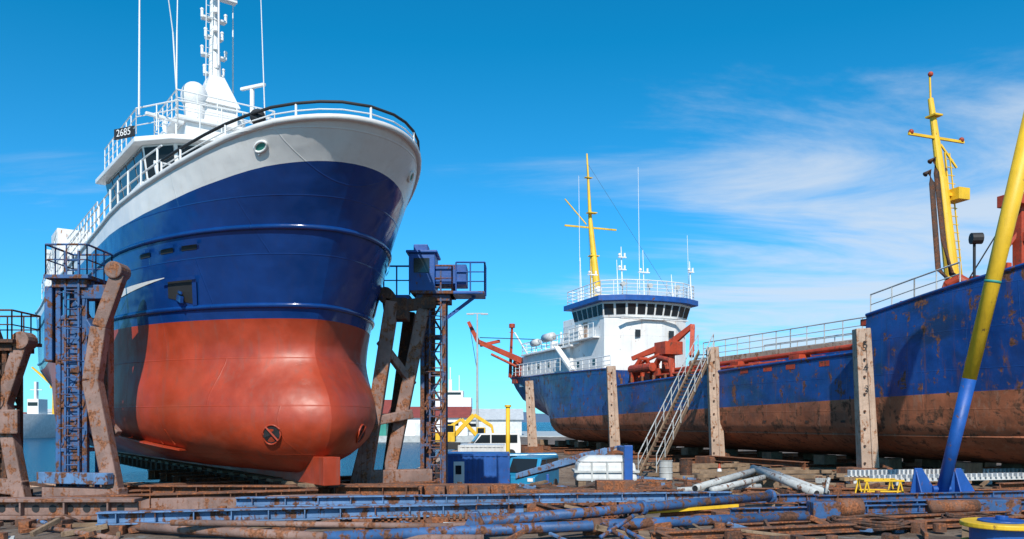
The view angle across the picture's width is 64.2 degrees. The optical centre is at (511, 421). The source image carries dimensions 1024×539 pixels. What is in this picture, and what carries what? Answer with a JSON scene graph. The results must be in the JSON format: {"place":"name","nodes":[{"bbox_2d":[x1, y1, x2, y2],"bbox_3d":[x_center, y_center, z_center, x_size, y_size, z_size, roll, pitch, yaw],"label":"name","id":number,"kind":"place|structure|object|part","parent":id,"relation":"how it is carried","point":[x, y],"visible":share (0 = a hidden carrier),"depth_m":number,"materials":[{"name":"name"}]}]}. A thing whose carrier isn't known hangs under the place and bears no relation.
{"place":"outdoors","nodes":[
{"label":"outdoors","id":0,"kind":"place"},
{"bbox_2d":[23,422,554,481],"bbox_3d":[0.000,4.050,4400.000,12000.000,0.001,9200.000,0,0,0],"label":"water","id":1,"kind":"structure","parent":0,"point":[39,454],"depth_m":87.39,"materials":[{"name":"blue liquid"}]},
{"bbox_2d":[23,382,55,438],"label":"moored boat","id":2,"kind":"object","parent":1,"relation":"on","point":[39,421],"visible":0.82,"depth_m":201.25,"materials":[{"name":"grey paint"}]},
{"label":"windows","id":3,"kind":"part","parent":2,"relation":"part of","materials":[{"name":"black glass"}]},
{"bbox_2d":[435,367,471,406],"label":"distant ship","id":4,"kind":"object","parent":1,"relation":"on","point":[456,399],"visible":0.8,"depth_m":200.00,"materials":[{"name":"white paint"}]},
{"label":"windows","id":5,"kind":"part","parent":4,"relation":"part of","materials":[{"name":"black glass"}]},
{"bbox_2d":[379,400,391,435],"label":"harbour warehouse","id":6,"kind":"structure","parent":0,"point":[384,427],"depth_m":162.86,"materials":[{"name":"red metal"}]},
{"bbox_2d":[388,407,471,435],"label":"harbour warehouse","id":7,"kind":"structure","parent":0,"point":[413,424],"depth_m":165.00,"materials":[{"name":"white paint"}]},
{"bbox_2d":[415,423,419,435],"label":"doors","id":8,"kind":"structure","parent":7,"relation":"in","point":[417,425],"depth_m":164.91,"materials":[{"name":"grey paint"}]},
{"bbox_2d":[378,431,564,441],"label":"quay","id":9,"kind":"structure","parent":0,"point":[469,438],"depth_m":160.00,"materials":[{"name":"grey concrete"}]},
{"bbox_2d":[468,409,523,434],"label":"harbour warehouse","id":10,"kind":"structure","parent":0,"point":[496,418],"depth_m":168.00,"materials":[{"name":"grey paint"}]},
{"bbox_2d":[497,424,511,432],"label":"doors","id":11,"kind":"structure","parent":10,"relation":"in","point":[501,428],"depth_m":167.92,"materials":[{"name":"grey paint"}]},
{"bbox_2d":[0,437,1000,538],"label":"ground","id":12,"kind":"structure","parent":0,"point":[566,477],"depth_m":19.62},
{"bbox_2d":[0,309,41,496],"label":"slipway cradle tower","id":13,"kind":"structure","parent":12,"relation":"on","point":[17,349],"depth_m":27.07,"materials":[{"name":"metal"}]},
{"bbox_2d":[37,243,130,496],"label":"slipway cradle tower","id":14,"kind":"structure","parent":12,"relation":"on","point":[79,345],"depth_m":25.82,"materials":[{"name":"blue metal"}]},
{"bbox_2d":[0,494,361,519],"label":"beam","id":15,"kind":"structure","parent":12,"relation":"on","point":[61,504],"depth_m":21.60,"materials":[{"name":"metal"}]},
{"bbox_2d":[0,505,124,511],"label":"holes","id":16,"kind":"object","parent":15,"relation":"attached to","point":[53,508],"visible":0.93,"depth_m":21.59,"materials":[{"name":"black rubber"}]},
{"bbox_2d":[50,485,418,509],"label":"beam","id":17,"kind":"structure","parent":12,"relation":"on","point":[165,491],"depth_m":26.18,"materials":[{"name":"metal"}]},
{"bbox_2d":[30,442,470,486],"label":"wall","id":18,"kind":"structure","parent":12,"relation":"on","point":[436,468],"depth_m":44.97,"materials":[{"name":"grey concrete"}]},
{"bbox_2d":[118,453,434,493],"bbox_3d":[-16.089,2.285,39.573,10.201,0.650,34.304,0,0,-36],"label":"keel cradle","id":19,"kind":"object","parent":12,"relation":"on","point":[175,472],"visible":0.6,"depth_m":32.91,"materials":[{"name":"metal"}]},
{"bbox_2d":[35,0,421,485],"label":"fishing trawler","id":20,"kind":"object","parent":19,"relation":"on","point":[256,257],"visible":0.88,"depth_m":26.04,"materials":[{"name":"blue paint"}]},
{"bbox_2d":[106,145,201,208],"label":"wheelhouse windows","id":21,"kind":"structure","parent":20,"relation":"in","point":[164,151],"depth_m":32.48,"materials":[{"name":"black glass"}]},
{"bbox_2d":[95,502,524,534],"bbox_3d":[-4.647,2.350,20.039,10.165,0.520,0.590,0,0,-13],"label":"blue steel girder","id":22,"kind":"object","parent":12,"relation":"on","point":[117,521],"visible":0.77,"depth_m":19.89,"materials":[{"name":"metal"}]},
{"bbox_2d":[31,519,605,538],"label":"rusty pipe","id":23,"kind":"object","parent":12,"relation":"on","point":[231,528],"visible":0.53,"depth_m":18.00,"materials":[{"name":"metal"}]},
{"bbox_2d":[350,244,486,482],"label":"slipway cradle tower","id":24,"kind":"structure","parent":12,"relation":"on","point":[429,276],"depth_m":31.20,"materials":[{"name":"metal"}]},
{"bbox_2d":[414,258,429,272],"bbox_3d":[-3.450,-5.975,31.185,0.600,0.550,0.030,0,0,0],"label":"cabin window","id":25,"kind":"structure","parent":24,"relation":"in","point":[421,265],"depth_m":31.17,"materials":[{"name":"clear glass"}]},
{"bbox_2d":[340,483,517,494],"bbox_3d":[-3.200,2.334,27.050,6.800,0.532,1.500,0,0,0],"label":"rusty keel block row","id":26,"kind":"object","parent":12,"relation":"on","point":[467,488],"visible":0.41,"depth_m":26.65,"materials":[{"name":"metal"}]},
{"bbox_2d":[435,413,493,448],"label":"excavator","id":27,"kind":"object","parent":12,"relation":"on","point":[452,435],"visible":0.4,"depth_m":73.86,"materials":[{"name":"yellow metal"}]},
{"bbox_2d":[451,418,485,435],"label":"excavator","id":28,"kind":"object","parent":12,"relation":"on","point":[477,431],"visible":0.24,"depth_m":77.88,"materials":[{"name":"yellow metal"}]},
{"bbox_2d":[467,313,487,427],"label":"street lamp","id":29,"kind":"object","parent":12,"relation":"on","point":[477,410],"visible":0.87,"depth_m":79.92,"materials":[{"name":"grey metal"}]},
{"bbox_2d":[448,452,509,482],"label":"shipping container","id":30,"kind":"object","parent":12,"relation":"on","point":[478,467],"visible":0.56,"depth_m":42.00,"materials":[{"name":"blue metal"}]},
{"bbox_2d":[455,465,460,473],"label":"window","id":31,"kind":"structure","parent":30,"relation":"in","point":[458,467],"depth_m":41.90,"materials":[{"name":"black glass"}]},
{"bbox_2d":[454,462,463,482],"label":"door","id":32,"kind":"structure","parent":30,"relation":"in","point":[457,477],"depth_m":41.93,"materials":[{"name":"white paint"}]},
{"bbox_2d":[458,444,504,451],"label":"site cabin","id":33,"kind":"object","parent":12,"relation":"on","point":[481,447],"visible":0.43,"depth_m":52.00,"materials":[{"name":"grey paint"}]},
{"bbox_2d":[234,491,731,511],"bbox_3d":[-0.566,2.320,23.130,14.040,0.540,0.569,0,0,-8],"label":"blue steel girder","id":34,"kind":"object","parent":12,"relation":"on","point":[531,500],"visible":0.72,"depth_m":22.98,"materials":[{"name":"metal"}]},
{"bbox_2d":[332,512,635,522],"bbox_3d":[-0.645,2.455,20.819,7.778,0.250,0.363,0,0,-8],"label":"toothed rack rail","id":35,"kind":"object","parent":12,"relation":"on","point":[453,519],"visible":0.38,"depth_m":20.49,"materials":[{"name":"metal"}]},
{"bbox_2d":[470,433,520,452],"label":"parked van","id":36,"kind":"object","parent":12,"relation":"on","point":[496,438],"visible":0.24,"depth_m":65.23,"materials":[{"name":"white paint"}]},
{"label":"windows","id":37,"kind":"part","parent":36,"relation":"part of","materials":[{"name":"black glass"}]},
{"bbox_2d":[506,407,509,452],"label":"column","id":38,"kind":"structure","parent":12,"relation":"on","point":[507,429],"depth_m":49.90,"materials":[{"name":"yellow metal"}]},
{"bbox_2d":[0,475,1023,538],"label":"scrap steel debris","id":39,"kind":"object","parent":12,"relation":"on","point":[24,526],"visible":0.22,"depth_m":19.48,"materials":[{"name":"blue paint"}]},
{"bbox_2d":[509,452,556,457],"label":"parked van","id":40,"kind":"object","parent":12,"relation":"on","point":[517,454],"visible":0.02,"depth_m":48.62,"materials":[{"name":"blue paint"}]},
{"bbox_2d":[510,455,558,486],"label":"parked van","id":41,"kind":"object","parent":12,"relation":"on","point":[518,464],"visible":0.36,"depth_m":43.81,"materials":[{"name":"blue paint"}]},
{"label":"windows","id":42,"kind":"part","parent":41,"relation":"part of","materials":[{"name":"black glass"}]},
{"bbox_2d":[521,378,550,452],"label":"hull support post","id":43,"kind":"object","parent":12,"relation":"on","point":[533,446],"visible":0.83,"depth_m":65.72,"materials":[{"name":"beige wood"}]},
{"bbox_2d":[323,511,810,538],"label":"blue steel pipe","id":44,"kind":"object","parent":12,"relation":"on","point":[631,521],"visible":0.93,"depth_m":18.07,"materials":[{"name":"metal"}]},
{"bbox_2d":[516,445,632,483],"bbox_3d":[2.930,2.060,34.091,5.622,2.280,2.638,0,0,33],"label":"steel loading chute","id":45,"kind":"object","parent":12,"relation":"on","point":[627,450],"visible":0.66,"depth_m":34.30,"materials":[{"name":"blue paint"}]},
{"bbox_2d":[515,480,642,504],"bbox_3d":[2.050,2.185,25.200,3.900,0.730,0.800,0,0,0],"label":"rusty box girder","id":46,"kind":"object","parent":12,"relation":"on","point":[615,486],"visible":0.52,"depth_m":25.00,"materials":[{"name":"metal"}]},
{"bbox_2d":[571,455,639,486],"bbox_3d":[3.725,1.975,32.800,2.550,1.250,1.700,0,0,0],"label":"fish tub tank","id":47,"kind":"object","parent":12,"relation":"on","point":[591,468],"visible":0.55,"depth_m":32.07,"materials":[{"name":"grey paint"}]},
{"bbox_2d":[464,489,776,525],"bbox_3d":[3.239,2.303,20.999,10.490,0.645,0.704,0,0,-33],"label":"blue steel pipe","id":48,"kind":"object","parent":12,"relation":"on","point":[639,507],"visible":0.68,"depth_m":20.42,"materials":[{"name":"metal"}]},
{"bbox_2d":[606,366,634,454],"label":"hull support post","id":49,"kind":"object","parent":12,"relation":"on","point":[613,422],"visible":0.62,"depth_m":57.02,"materials":[{"name":"beige wood"}]},
{"bbox_2d":[659,460,672,479],"bbox_3d":[6.900,2.166,36.600,0.620,0.880,0.614,0,0,0],"label":"steel drum","id":50,"kind":"object","parent":12,"relation":"on","point":[665,469],"visible":0.88,"depth_m":36.36,"materials":[{"name":"white metal"}]},
{"bbox_2d":[638,333,713,476],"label":"boarding ladder","id":51,"kind":"object","parent":12,"relation":"on","point":[664,423],"visible":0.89,"depth_m":42.36,"materials":[{"name":"metal"}]},
{"bbox_2d":[679,459,692,474],"bbox_3d":[8.000,2.160,37.600,0.620,0.880,0.614,0,0,0],"label":"steel drum","id":52,"kind":"object","parent":12,"relation":"on","point":[685,466],"visible":0.69,"depth_m":37.36,"materials":[{"name":"brown metal"}]},
{"bbox_2d":[695,347,736,463],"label":"hull support post","id":53,"kind":"object","parent":12,"relation":"on","point":[716,440],"visible":0.65,"depth_m":46.93,"materials":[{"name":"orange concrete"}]},
{"bbox_2d":[676,465,830,494],"bbox_3d":[8.144,2.130,29.218,4.748,0.939,4.933,0,0,0],"label":"steel pipe pile","id":54,"kind":"object","parent":12,"relation":"on","point":[754,476],"visible":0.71,"depth_m":28.95,"materials":[{"name":"grey paint"}]},
{"bbox_2d":[521,439,1023,488],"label":"cradle crossbeams","id":55,"kind":"object","parent":12,"relation":"on","point":[773,459],"visible":0.56,"depth_m":45.60,"materials":[{"name":"wood"}]},
{"bbox_2d":[467,71,1023,463],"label":"cargo ship","id":56,"kind":"object","parent":55,"relation":"on","point":[798,399],"visible":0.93,"depth_m":40.51,"materials":[{"name":"metal"}]},
{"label":"bridge door","id":57,"kind":"part","parent":56,"relation":"part of","materials":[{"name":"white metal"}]},
{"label":"bridge windows","id":58,"kind":"part","parent":56,"relation":"part of","materials":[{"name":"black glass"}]},
{"bbox_2d":[635,461,998,483],"bbox_3d":[14.747,2.374,39.437,16.823,0.407,13.202,0,0,0],"label":"timber stack","id":59,"kind":"object","parent":12,"relation":"on","point":[706,470],"visible":0.33,"depth_m":37.99,"materials":[{"name":"brown wood"}]},
{"bbox_2d":[638,488,1023,538],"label":"slipway rails","id":60,"kind":"object","parent":12,"relation":"on","point":[916,511],"visible":0.44,"depth_m":21.21,"materials":[{"name":"metal"}]},
{"bbox_2d":[647,497,1020,518],"bbox_3d":[8.543,2.263,21.944,10.314,0.625,2.988,0,0,0],"label":"girder","id":61,"kind":"object","parent":12,"relation":"on","point":[839,507],"visible":0.77,"depth_m":21.55,"materials":[{"name":"blue metal"}]},
{"bbox_2d":[836,328,893,482],"bbox_3d":[15.853,-0.723,35.787,2.674,6.681,1.600,0,0,-20],"label":"hull support post","id":62,"kind":"object","parent":12,"relation":"on","point":[867,453],"visible":0.97,"depth_m":35.33,"materials":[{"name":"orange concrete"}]},
{"bbox_2d":[826,514,911,530],"bbox_3d":[8.602,2.429,19.724,1.930,0.278,1.725,0,0,0],"label":"wire rope coil","id":63,"kind":"object","parent":12,"relation":"on","point":[874,523],"visible":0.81,"depth_m":19.09,"materials":[{"name":"metal"}]},
{"bbox_2d":[855,478,904,492],"bbox_3d":[12.885,2.309,28.650,1.454,0.589,0.760,0,0,0],"label":"yellow trestle","id":64,"kind":"object","parent":12,"relation":"on","point":[889,480],"visible":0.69,"depth_m":28.58,"materials":[{"name":"paint"}]},
{"bbox_2d":[844,468,1023,485],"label":"toothed rack rail","id":65,"kind":"object","parent":12,"relation":"on","point":[989,474],"visible":0.73,"depth_m":33.03,"materials":[{"name":"silver metal"}]},
{"bbox_2d":[910,112,1023,492],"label":"derrick boom","id":66,"kind":"object","parent":12,"relation":"on","point":[951,478],"visible":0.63,"depth_m":26.23,"materials":[{"name":"blue paint"}]},
{"bbox_2d":[941,511,1009,521],"bbox_3d":[11.602,2.429,20.420,1.600,0.278,1.431,0,0,0],"label":"wire rope coil","id":67,"kind":"object","parent":12,"relation":"on","point":[962,515],"visible":0.32,"depth_m":20.81,"materials":[{"name":"metal"}]},
{"bbox_2d":[959,515,1023,538],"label":"cable drum","id":68,"kind":"object","parent":12,"relation":"on","point":[1000,527],"visible":1,"depth_m":16.66,"materials":[{"name":"yellow paint"}]},
{"bbox_2d":[0,0,1023,413],"label":"sky","id":69,"kind":"structure","parent":0,"point":[771,137],"materials":[{"name":"blue"}]},
{"bbox_2d":[522,412,549,421],"bbox_3d":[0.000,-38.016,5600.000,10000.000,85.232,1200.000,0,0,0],"label":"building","id":70,"kind":"structure","parent":0,"point":[542,418],"depth_m":5117.80,"materials":[{"name":"blue"}]},
{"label":"far quay","id":71,"kind":"structure","parent":0,"visible":0},
{"bbox_2d":[31,367,53,413],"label":"harbour crane","id":72,"kind":"object","parent":71,"relation":"on","point":[38,372],"visible":0.21,"depth_m":499.35,"materials":[{"name":"yellow paint"}]}
]}

